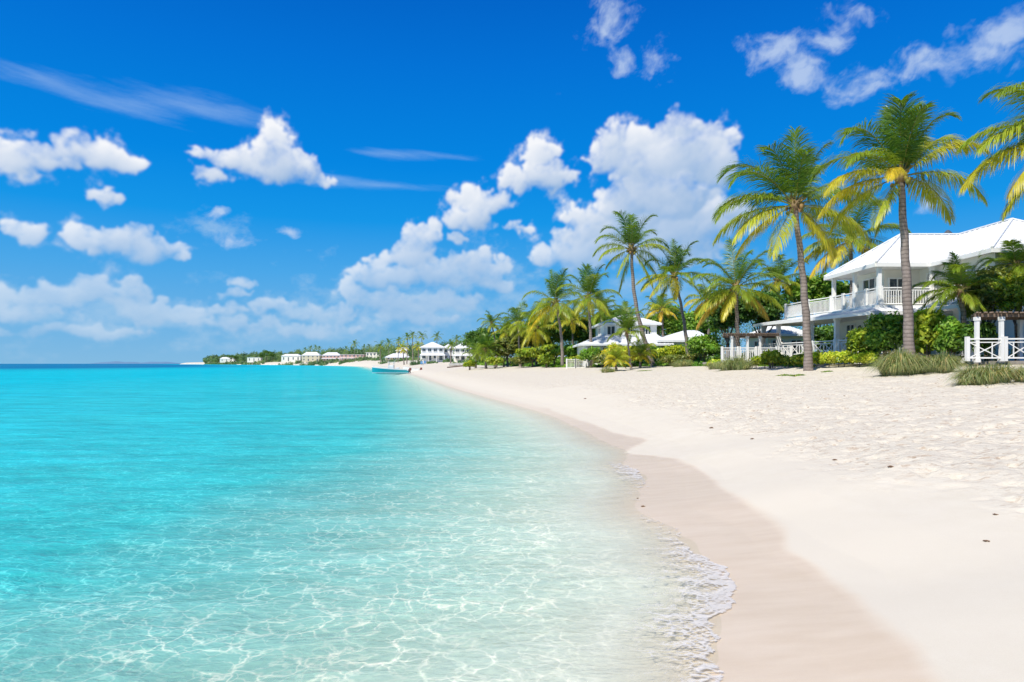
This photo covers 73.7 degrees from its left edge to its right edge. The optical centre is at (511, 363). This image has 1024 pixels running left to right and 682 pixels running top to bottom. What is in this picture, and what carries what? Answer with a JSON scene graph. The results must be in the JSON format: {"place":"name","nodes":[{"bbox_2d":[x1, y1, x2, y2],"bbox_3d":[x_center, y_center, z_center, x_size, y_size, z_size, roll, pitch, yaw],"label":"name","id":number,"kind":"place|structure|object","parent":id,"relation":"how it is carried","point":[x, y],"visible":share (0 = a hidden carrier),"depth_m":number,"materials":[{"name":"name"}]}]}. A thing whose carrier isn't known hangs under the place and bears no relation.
{"place":"outdoors","nodes":[
{"label":"outdoors","id":0,"kind":"place"},
{"bbox_2d":[90,361,181,363],"bbox_3d":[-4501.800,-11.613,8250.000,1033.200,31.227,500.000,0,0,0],"label":"distant hills","id":1,"kind":"structure","parent":0,"point":[115,362],"depth_m":8104.85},
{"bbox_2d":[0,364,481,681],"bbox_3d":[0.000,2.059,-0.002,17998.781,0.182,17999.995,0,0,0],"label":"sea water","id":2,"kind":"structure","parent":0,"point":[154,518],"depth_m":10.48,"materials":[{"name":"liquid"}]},
{"bbox_2d":[372,356,410,374],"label":"motor boat","id":3,"kind":"object","parent":2,"relation":"on","point":[391,369],"visible":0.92,"depth_m":137.18,"materials":[{"name":"teal paint"}]},
{"bbox_2d":[539,411,735,681],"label":"sea foam","id":4,"kind":"object","parent":2,"relation":"on","point":[719,595],"visible":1,"depth_m":5.74,"materials":[{"name":"white liquid"}]},
{"bbox_2d":[0,9,1023,338],"bbox_3d":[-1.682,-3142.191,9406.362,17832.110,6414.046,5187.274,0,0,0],"label":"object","id":5,"kind":"structure","parent":0,"point":[668,171],"depth_m":11262.69,"materials":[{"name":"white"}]},
{"bbox_2d":[140,353,1023,681],"bbox_3d":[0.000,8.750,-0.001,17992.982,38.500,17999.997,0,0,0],"label":"beach ground","id":6,"kind":"structure","parent":0,"point":[528,543],"depth_m":7.71,"materials":[{"name":"sand"}]},
{"bbox_2d":[220,357,234,362],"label":"villa","id":7,"kind":"object","parent":6,"relation":"on","point":[224,359],"visible":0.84,"depth_m":1500.00,"materials":[{"name":"paint"}]},
{"bbox_2d":[247,357,262,361],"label":"villa","id":8,"kind":"object","parent":6,"relation":"on","point":[253,359],"visible":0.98,"depth_m":1230.00,"materials":[{"name":"paint"}]},
{"bbox_2d":[281,354,301,361],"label":"villa","id":9,"kind":"object","parent":6,"relation":"on","point":[289,357],"visible":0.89,"depth_m":960.00,"materials":[{"name":"paint"}]},
{"bbox_2d":[302,352,321,361],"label":"villa","id":10,"kind":"object","parent":6,"relation":"on","point":[310,356],"visible":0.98,"depth_m":820.00,"materials":[{"name":"paint"}]},
{"bbox_2d":[321,352,339,360],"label":"villa","id":11,"kind":"object","parent":6,"relation":"on","point":[330,355],"visible":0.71,"depth_m":760.00,"materials":[{"name":"paint"}]},
{"bbox_2d":[339,354,365,360],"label":"villa","id":12,"kind":"object","parent":6,"relation":"on","point":[349,356],"visible":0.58,"depth_m":679.99,"materials":[{"name":"paint"}]},
{"bbox_2d":[385,353,408,361],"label":"villa","id":13,"kind":"object","parent":6,"relation":"on","point":[393,356],"visible":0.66,"depth_m":399.86,"materials":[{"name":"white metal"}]},
{"bbox_2d":[394,341,409,364],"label":"coconut palm","id":14,"kind":"object","parent":6,"relation":"on","point":[403,350],"visible":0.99,"depth_m":249.79,"materials":[{"name":"green plant"}]},
{"bbox_2d":[419,342,444,362],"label":"villa","id":15,"kind":"object","parent":6,"relation":"on","point":[432,351],"visible":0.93,"depth_m":231.89,"materials":[{"name":"white paint"}]},
{"bbox_2d":[444,344,452,359],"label":"villa","id":16,"kind":"object","parent":6,"relation":"on","point":[447,353],"visible":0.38,"depth_m":235.96,"materials":[{"name":"white paint"}]},
{"bbox_2d":[444,339,457,362],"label":"coconut palm","id":17,"kind":"object","parent":6,"relation":"on","point":[451,343],"visible":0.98,"depth_m":181.87,"materials":[{"name":"green plant"}]},
{"bbox_2d":[453,344,472,361],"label":"villa","id":18,"kind":"object","parent":6,"relation":"on","point":[458,353],"visible":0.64,"depth_m":189.91,"materials":[{"name":"paint"}]},
{"bbox_2d":[463,360,476,369],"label":"bush","id":19,"kind":"object","parent":6,"relation":"on","point":[470,363],"visible":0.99,"depth_m":103.77,"materials":[{"name":"green plant"}]},
{"bbox_2d":[462,343,483,367],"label":"date palm","id":20,"kind":"object","parent":6,"relation":"on","point":[473,350],"visible":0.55,"depth_m":111.74,"materials":[{"name":"green plant"}]},
{"bbox_2d":[460,327,492,349],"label":"broadleaf tree","id":21,"kind":"object","parent":6,"relation":"on","point":[469,337],"visible":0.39,"depth_m":148.39,"materials":[{"name":"green plant"}]},
{"bbox_2d":[465,333,503,368],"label":"date palm","id":22,"kind":"object","parent":6,"relation":"on","point":[482,339],"visible":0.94,"depth_m":101.46,"materials":[{"name":"green plant"}]},
{"bbox_2d":[477,310,502,366],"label":"coconut palm","id":23,"kind":"object","parent":6,"relation":"on","point":[490,318],"visible":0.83,"depth_m":107.71,"materials":[{"name":"green plant"}]},
{"bbox_2d":[484,356,503,368],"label":"bush","id":24,"kind":"object","parent":6,"relation":"on","point":[495,361],"visible":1,"depth_m":97.53,"materials":[{"name":"green plant"}]},
{"bbox_2d":[489,325,513,363],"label":"broadleaf tree","id":25,"kind":"object","parent":6,"relation":"on","point":[498,334],"visible":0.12,"depth_m":111.04,"materials":[{"name":"green plant"}]},
{"bbox_2d":[490,317,516,366],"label":"coconut palm","id":26,"kind":"object","parent":6,"relation":"on","point":[505,333],"visible":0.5,"depth_m":105.62,"materials":[{"name":"green plant"}]},
{"bbox_2d":[488,337,521,366],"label":"broadleaf tree","id":27,"kind":"object","parent":6,"relation":"on","point":[508,350],"visible":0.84,"depth_m":102.59,"materials":[{"name":"green plant"}]},
{"bbox_2d":[497,300,531,366],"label":"coconut palm","id":28,"kind":"object","parent":6,"relation":"on","point":[515,313],"visible":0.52,"depth_m":99.75,"materials":[{"name":"green plant"}]},
{"bbox_2d":[202,303,833,365],"bbox_3d":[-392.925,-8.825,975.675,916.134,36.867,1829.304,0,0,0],"label":"woodland","id":29,"kind":"object","parent":6,"relation":"on","point":[215,359],"visible":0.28,"depth_m":680.76,"materials":[{"name":"green plant"}]},
{"bbox_2d":[506,328,534,357],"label":"broadleaf tree","id":30,"kind":"object","parent":6,"relation":"on","point":[530,343],"visible":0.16,"depth_m":102.95,"materials":[{"name":"green plant"}]},
{"bbox_2d":[508,356,533,367],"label":"bush","id":31,"kind":"object","parent":6,"relation":"on","point":[518,360],"visible":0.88,"depth_m":89.42,"materials":[{"name":"green plant"}]},
{"bbox_2d":[514,347,538,366],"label":"broadleaf tree","id":32,"kind":"object","parent":6,"relation":"on","point":[523,352],"visible":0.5,"depth_m":88.63,"materials":[{"name":"green plant"}]},
{"bbox_2d":[508,302,558,365],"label":"coconut palm","id":33,"kind":"object","parent":6,"relation":"on","point":[533,334],"visible":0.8,"depth_m":91.61,"materials":[{"name":"green plant"}]},
{"bbox_2d":[536,354,555,367],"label":"bush","id":34,"kind":"object","parent":6,"relation":"on","point":[544,359],"visible":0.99,"depth_m":81.71,"materials":[{"name":"green plant"}]},
{"bbox_2d":[528,343,565,364],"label":"broadleaf tree","id":35,"kind":"object","parent":6,"relation":"on","point":[544,349],"visible":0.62,"depth_m":82.97,"materials":[{"name":"green plant"}]},
{"bbox_2d":[523,315,570,345],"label":"broadleaf tree","id":36,"kind":"object","parent":6,"relation":"on","point":[551,339],"visible":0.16,"depth_m":95.29,"materials":[{"name":"green plant"}]},
{"bbox_2d":[521,268,585,364],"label":"coconut palm","id":37,"kind":"object","parent":6,"relation":"on","point":[555,281],"visible":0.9,"depth_m":79.45,"materials":[{"name":"green plant"}]},
{"bbox_2d":[552,344,576,357],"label":"broadleaf tree","id":38,"kind":"object","parent":6,"relation":"on","point":[570,351],"visible":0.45,"depth_m":80.87,"materials":[{"name":"green plant"}]},
{"bbox_2d":[550,301,587,344],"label":"coconut palm","id":39,"kind":"object","parent":6,"relation":"on","point":[572,321],"visible":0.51,"depth_m":89.45,"materials":[{"name":"green plant"}]},
{"bbox_2d":[544,312,595,344],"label":"broadleaf tree","id":40,"kind":"object","parent":6,"relation":"on","point":[567,332],"visible":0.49,"depth_m":91.21,"materials":[{"name":"green plant"}]},
{"bbox_2d":[568,355,582,366],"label":"bush","id":41,"kind":"object","parent":6,"relation":"on","point":[575,357],"visible":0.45,"depth_m":73.78,"materials":[{"name":"green plant"}]},
{"bbox_2d":[566,359,585,368],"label":"garden fence","id":42,"kind":"object","parent":6,"relation":"on","point":[576,364],"visible":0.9,"depth_m":70.95,"materials":[{"name":"white paint"}]},
{"bbox_2d":[555,262,622,364],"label":"coconut palm","id":43,"kind":"object","parent":6,"relation":"on","point":[588,284],"visible":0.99,"depth_m":71.68,"materials":[{"name":"green plant"}]},
{"bbox_2d":[577,346,600,367],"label":"bush","id":44,"kind":"object","parent":6,"relation":"on","point":[585,354],"visible":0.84,"depth_m":69.08,"materials":[{"name":"green plant"}]},
{"bbox_2d":[578,290,623,325],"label":"coconut palm","id":45,"kind":"object","parent":6,"relation":"on","point":[595,320],"visible":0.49,"depth_m":85.26,"materials":[{"name":"green plant"}]},
{"bbox_2d":[591,353,613,367],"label":"bush","id":46,"kind":"object","parent":6,"relation":"on","point":[597,359],"visible":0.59,"depth_m":67.49,"materials":[{"name":"green plant"}]},
{"bbox_2d":[591,307,622,320],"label":"broadleaf tree","id":47,"kind":"object","parent":6,"relation":"on","point":[613,312],"visible":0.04,"depth_m":102.87,"materials":[{"name":"green plant"}]},
{"bbox_2d":[600,365,614,372],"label":"beach grass tuft","id":48,"kind":"object","parent":6,"relation":"on","point":[607,369],"visible":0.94,"depth_m":51.84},
{"bbox_2d":[601,342,623,353],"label":"bush","id":49,"kind":"object","parent":6,"relation":"on","point":[611,346],"visible":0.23,"depth_m":68.25,"materials":[{"name":"yellow plant"}]},
{"bbox_2d":[599,344,630,370],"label":"palm shrub","id":50,"kind":"object","parent":6,"relation":"on","point":[615,355],"visible":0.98,"depth_m":53.79,"materials":[{"name":"yellow plant"}]},
{"bbox_2d":[572,315,673,365],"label":"villa","id":51,"kind":"object","parent":6,"relation":"on","point":[605,331],"visible":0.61,"depth_m":74.24,"materials":[{"name":"white paint"}]},
{"bbox_2d":[607,326,614,333],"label":"window","id":52,"kind":"structure","parent":51,"relation":"in","point":[610,329],"depth_m":74.97,"materials":[{"name":"glass"}]},
{"bbox_2d":[602,301,651,368],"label":"coconut palm","id":53,"kind":"object","parent":6,"relation":"on","point":[628,319],"visible":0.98,"depth_m":55.88,"materials":[{"name":"green plant"}]},
{"bbox_2d":[592,210,670,365],"bbox_3d":[10.497,-6.407,59.931,6.975,14.078,4.779,0,0,-22],"label":"coconut palm","id":54,"kind":"object","parent":6,"relation":"on","point":[633,233],"visible":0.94,"depth_m":59.87,"materials":[{"name":"green plant"}]},
{"bbox_2d":[618,346,644,366],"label":"bush","id":55,"kind":"object","parent":6,"relation":"on","point":[635,359],"visible":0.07,"depth_m":62.59,"materials":[{"name":"green plant"}]},
{"bbox_2d":[622,339,657,367],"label":"palm shrub","id":56,"kind":"object","parent":6,"relation":"on","point":[640,354],"visible":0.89,"depth_m":57.78,"materials":[{"name":"green plant"}]},
{"bbox_2d":[640,295,674,335],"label":"coconut palm","id":57,"kind":"object","parent":6,"relation":"on","point":[651,300],"visible":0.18,"depth_m":83.91,"materials":[{"name":"green plant"}]},
{"bbox_2d":[644,293,680,336],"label":"coconut palm","id":58,"kind":"object","parent":6,"relation":"on","point":[661,308],"visible":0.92,"depth_m":77.67,"materials":[{"name":"green plant"}]},
{"bbox_2d":[651,343,690,358],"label":"bush","id":59,"kind":"object","parent":6,"relation":"on","point":[671,349],"visible":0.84,"depth_m":61.34,"materials":[{"name":"green plant"}]},
{"bbox_2d":[657,354,687,365],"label":"bush","id":60,"kind":"object","parent":6,"relation":"on","point":[670,358],"visible":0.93,"depth_m":56.61,"materials":[{"name":"green plant"}]},
{"bbox_2d":[636,239,710,352],"bbox_3d":[14.057,-5.344,59.340,6.235,11.466,6.325,0,0,36],"label":"coconut palm","id":61,"kind":"object","parent":6,"relation":"on","point":[673,267],"visible":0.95,"depth_m":59.44,"materials":[{"name":"green plant"}]},
{"bbox_2d":[651,302,704,335],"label":"broadleaf tree","id":62,"kind":"object","parent":6,"relation":"on","point":[672,325],"visible":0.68,"depth_m":78.47,"materials":[{"name":"green plant"}]},
{"bbox_2d":[655,330,707,355],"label":"beach cottage","id":63,"kind":"structure","parent":6,"relation":"on","point":[678,338],"depth_m":72.32,"materials":[{"name":"white paint"}]},
{"bbox_2d":[668,358,694,366],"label":"beach grass tuft","id":64,"kind":"object","parent":6,"relation":"on","point":[683,363],"visible":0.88,"depth_m":53.61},
{"bbox_2d":[685,351,706,360],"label":"bush","id":65,"kind":"object","parent":6,"relation":"on","point":[691,357],"visible":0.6,"depth_m":57.16,"materials":[{"name":"green plant"}]},
{"bbox_2d":[684,278,721,358],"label":"coconut palm","id":66,"kind":"object","parent":6,"relation":"on","point":[702,290],"visible":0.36,"depth_m":65.83,"materials":[{"name":"green plant"}]},
{"bbox_2d":[682,332,725,361],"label":"bush","id":67,"kind":"object","parent":6,"relation":"on","point":[704,345],"visible":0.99,"depth_m":54.33,"materials":[{"name":"green plant"}]},
{"bbox_2d":[687,306,726,336],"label":"broadleaf tree","id":68,"kind":"object","parent":6,"relation":"on","point":[711,330],"visible":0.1,"depth_m":80.88,"materials":[{"name":"green plant"}]},
{"bbox_2d":[704,361,720,369],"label":"beach grass tuft","id":69,"kind":"object","parent":6,"relation":"on","point":[710,365],"visible":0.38,"depth_m":43.99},
{"bbox_2d":[703,286,759,357],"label":"broadleaf tree","id":70,"kind":"object","parent":6,"relation":"on","point":[714,321],"visible":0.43,"depth_m":53.20,"materials":[{"name":"green plant"}]},
{"bbox_2d":[688,236,787,356],"bbox_3d":[15.611,-4.327,48.279,5.754,9.502,5.931,0,0,-44],"label":"coconut palm","id":71,"kind":"object","parent":6,"relation":"on","point":[745,295],"visible":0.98,"depth_m":48.36,"materials":[{"name":"green plant"}]},
{"bbox_2d":[712,353,763,370],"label":"beach grass tuft","id":72,"kind":"object","parent":6,"relation":"on","point":[737,363],"visible":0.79,"depth_m":40.78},
{"bbox_2d":[459,348,1023,366],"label":"undergrowth","id":73,"kind":"object","parent":6,"relation":"on","point":[636,364],"visible":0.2,"depth_m":63.77,"materials":[{"name":"green plant"}]},
{"bbox_2d":[703,333,791,363],"bbox_3d":[16.487,-1.017,47.500,5.175,2.134,4.600,0,0,0],"label":"pergola","id":74,"kind":"object","parent":6,"relation":"on","point":[758,350],"visible":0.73,"depth_m":46.20,"materials":[{"name":"white paint"}]},
{"bbox_2d":[748,289,793,333],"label":"broadleaf tree","id":75,"kind":"object","parent":6,"relation":"on","point":[772,311],"visible":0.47,"depth_m":54.74,"materials":[{"name":"green plant"}]},
{"bbox_2d":[759,349,783,368],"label":"bush","id":76,"kind":"object","parent":6,"relation":"on","point":[773,356],"visible":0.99,"depth_m":40.33,"materials":[{"name":"green plant"}]},
{"bbox_2d":[740,326,803,357],"bbox_3d":[23.345,-1.366,60.500,4.260,4.332,6.070,0,0,0],"label":"villa","id":77,"kind":"object","parent":6,"relation":"on","point":[789,334],"visible":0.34,"depth_m":58.00,"materials":[{"name":"paint"}]},
{"bbox_2d":[790,339,802,355],"bbox_3d":[24.142,-1.143,57.920,1.141,1.795,0.160,0,0,0],"label":"door","id":78,"kind":"structure","parent":77,"relation":"in","point":[791,340],"depth_m":57.98,"materials":[{"name":"white paint"}]},
{"bbox_2d":[751,353,803,368],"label":"hedge","id":79,"kind":"object","parent":6,"relation":"on","point":[792,360],"visible":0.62,"depth_m":39.85,"materials":[{"name":"green plant"}]},
{"bbox_2d":[746,254,809,301],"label":"coconut palm","id":80,"kind":"object","parent":6,"relation":"on","point":[779,281],"visible":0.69,"depth_m":61.49,"materials":[{"name":"green plant"}]},
{"bbox_2d":[712,125,886,370],"bbox_3d":[14.625,-6.101,36.162,8.758,13.632,5.883,0,0,0],"label":"coconut palm","id":81,"kind":"object","parent":6,"relation":"on","point":[794,187],"visible":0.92,"depth_m":35.78,"materials":[{"name":"green plant"}]},
{"bbox_2d":[780,272,849,351],"bbox_3d":[27.654,-4.180,62.263,6.522,8.313,4.557,0,0,0],"label":"broadleaf tree","id":82,"kind":"object","parent":6,"relation":"on","point":[818,287],"visible":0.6,"depth_m":61.46,"materials":[{"name":"green plant"}]},
{"bbox_2d":[802,324,833,351],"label":"broadleaf tree","id":83,"kind":"object","parent":6,"relation":"on","point":[824,333],"visible":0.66,"depth_m":54.38,"materials":[{"name":"green plant"}]},
{"bbox_2d":[801,350,880,367],"bbox_3d":[17.405,-0.222,36.394,1.338,1.054,5.115,0,0,-22],"label":"hedge","id":84,"kind":"object","parent":6,"relation":"on","point":[841,356],"visible":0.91,"depth_m":35.86,"materials":[{"name":"green plant"}]},
{"bbox_2d":[794,191,911,295],"bbox_3d":[28.000,-7.024,55.929,8.210,14.404,7.834,0,0,42],"label":"coconut palm","id":85,"kind":"object","parent":6,"relation":"on","point":[863,246],"visible":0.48,"depth_m":55.51,"materials":[{"name":"green plant"}]},
{"bbox_2d":[843,326,879,365],"bbox_3d":[19.072,-0.960,36.605,2.410,2.218,1.771,0,0,0],"label":"bush","id":86,"kind":"object","parent":6,"relation":"on","point":[855,340],"visible":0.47,"depth_m":36.40,"materials":[{"name":"green plant"}]},
{"bbox_2d":[863,310,902,357],"bbox_3d":[18.970,-1.262,34.546,2.450,2.848,2.058,0,0,0],"label":"bush","id":87,"kind":"object","parent":6,"relation":"on","point":[883,333],"visible":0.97,"depth_m":34.16,"materials":[{"name":"green plant"}]},
{"bbox_2d":[753,218,1023,364],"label":"beach house","id":88,"kind":"structure","parent":6,"relation":"on","point":[874,274],"depth_m":39.73,"materials":[{"name":"white wood"}]},
{"bbox_2d":[846,324,855,348],"bbox_3d":[21.838,-1.535,44.050,0.125,2.030,1.125,0,0,0],"label":"door","id":89,"kind":"structure","parent":88,"relation":"in","point":[849,327],"depth_m":44.25,"materials":[{"name":"white paint"}]},
{"bbox_2d":[862,277,875,305],"bbox_3d":[21.838,-4.230,41.750,0.125,1.940,1.525,0,0,0],"label":"door","id":90,"kind":"structure","parent":88,"relation":"in","point":[869,283],"depth_m":41.72,"materials":[{"name":"white paint"}]},
{"bbox_2d":[887,278,901,296],"bbox_3d":[22.660,-4.473,40.120,1.200,1.155,0.160,0,0,0],"label":"window","id":91,"kind":"structure","parent":88,"relation":"in","point":[892,282],"depth_m":40.17,"materials":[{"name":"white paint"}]},
{"bbox_2d":[926,272,936,302],"bbox_3d":[23.938,-4.230,38.950,0.125,1.940,0.925,0,0,0],"label":"door","id":92,"kind":"structure","parent":88,"relation":"in","point":[927,274],"depth_m":39.30,"materials":[{"name":"white paint"}]},
{"bbox_2d":[808,91,991,356],"bbox_3d":[17.210,-5.759,30.681,7.309,12.643,5.486,0,0,0],"label":"coconut palm","id":93,"kind":"object","parent":6,"relation":"on","point":[902,153],"visible":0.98,"depth_m":30.29,"materials":[{"name":"green plant"}]},
{"bbox_2d":[860,343,948,376],"bbox_3d":[15.595,-0.127,27.342,3.641,1.411,3.632,0,0,0],"label":"beach grass tuft","id":94,"kind":"object","parent":6,"relation":"on","point":[902,362],"visible":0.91,"depth_m":26.83,"materials":[{"name":"plant"}]},
{"bbox_2d":[913,307,945,357],"bbox_3d":[20.379,-1.346,33.170,1.946,2.894,1.446,0,0,25],"label":"bush","id":95,"kind":"object","parent":6,"relation":"on","point":[925,323],"visible":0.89,"depth_m":32.91,"materials":[{"name":"green plant"}]},
{"bbox_2d":[910,349,973,372],"bbox_3d":[16.931,-0.088,26.919,3.092,1.071,2.890,0,0,0],"label":"beach grass tuft","id":96,"kind":"object","parent":6,"relation":"on","point":[944,363],"visible":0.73,"depth_m":26.53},
{"bbox_2d":[932,315,965,357],"bbox_3d":[20.691,-1.098,32.016,1.741,2.368,1.389,0,0,0],"label":"bush","id":97,"kind":"object","parent":6,"relation":"on","point":[948,338],"visible":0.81,"depth_m":31.79,"materials":[{"name":"green plant"}]},
{"bbox_2d":[912,251,1010,363],"bbox_3d":[21.082,-2.543,32.624,4.073,5.838,3.803,0,0,23],"label":"coconut palm","id":98,"kind":"object","parent":6,"relation":"on","point":[959,286],"visible":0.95,"depth_m":32.20,"materials":[{"name":"green plant"}]},
{"bbox_2d":[952,375,978,384],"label":"beach grass tuft","id":99,"kind":"object","parent":6,"relation":"on","point":[962,381],"visible":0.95,"depth_m":20.37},
{"bbox_2d":[957,320,997,352],"bbox_3d":[21.256,-1.006,31.227,1.946,2.193,1.592,0,0,0],"label":"bush","id":100,"kind":"object","parent":6,"relation":"on","point":[988,329],"visible":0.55,"depth_m":30.84,"materials":[{"name":"green plant"}]},
{"bbox_2d":[940,361,1023,384],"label":"beach grass tuft","id":101,"kind":"object","parent":6,"relation":"on","point":[991,374],"visible":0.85,"depth_m":20.36,"materials":[{"name":"plant"}]},
{"bbox_2d":[956,265,1011,360],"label":"broadleaf tree","id":102,"kind":"object","parent":6,"relation":"on","point":[984,298],"visible":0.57,"depth_m":32.57,"materials":[{"name":"green plant"}]},
{"bbox_2d":[954,82,1023,223],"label":"coconut palm","id":103,"kind":"object","parent":6,"relation":"on","point":[1016,127],"visible":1,"depth_m":27.27,"materials":[{"name":"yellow plant"}]},
{"bbox_2d":[965,311,1023,364],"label":"pergola","id":104,"kind":"object","parent":6,"relation":"on","point":[1002,357],"visible":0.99,"depth_m":28.93,"materials":[{"name":"white paint"}]},
{"bbox_2d":[978,238,1023,350],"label":"coconut palm","id":105,"kind":"object","parent":6,"relation":"on","point":[1014,259],"visible":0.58,"depth_m":32.73,"materials":[{"name":"green plant"}]},
{"bbox_2d":[990,266,1023,360],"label":"broadleaf tree","id":106,"kind":"object","parent":6,"relation":"on","point":[1014,295],"visible":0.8,"depth_m":31.86,"materials":[{"name":"green plant"}]},
{"bbox_2d":[1010,365,1023,381],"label":"beach grass tuft","id":107,"kind":"object","parent":6,"relation":"on","point":[1019,378],"visible":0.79,"depth_m":20.34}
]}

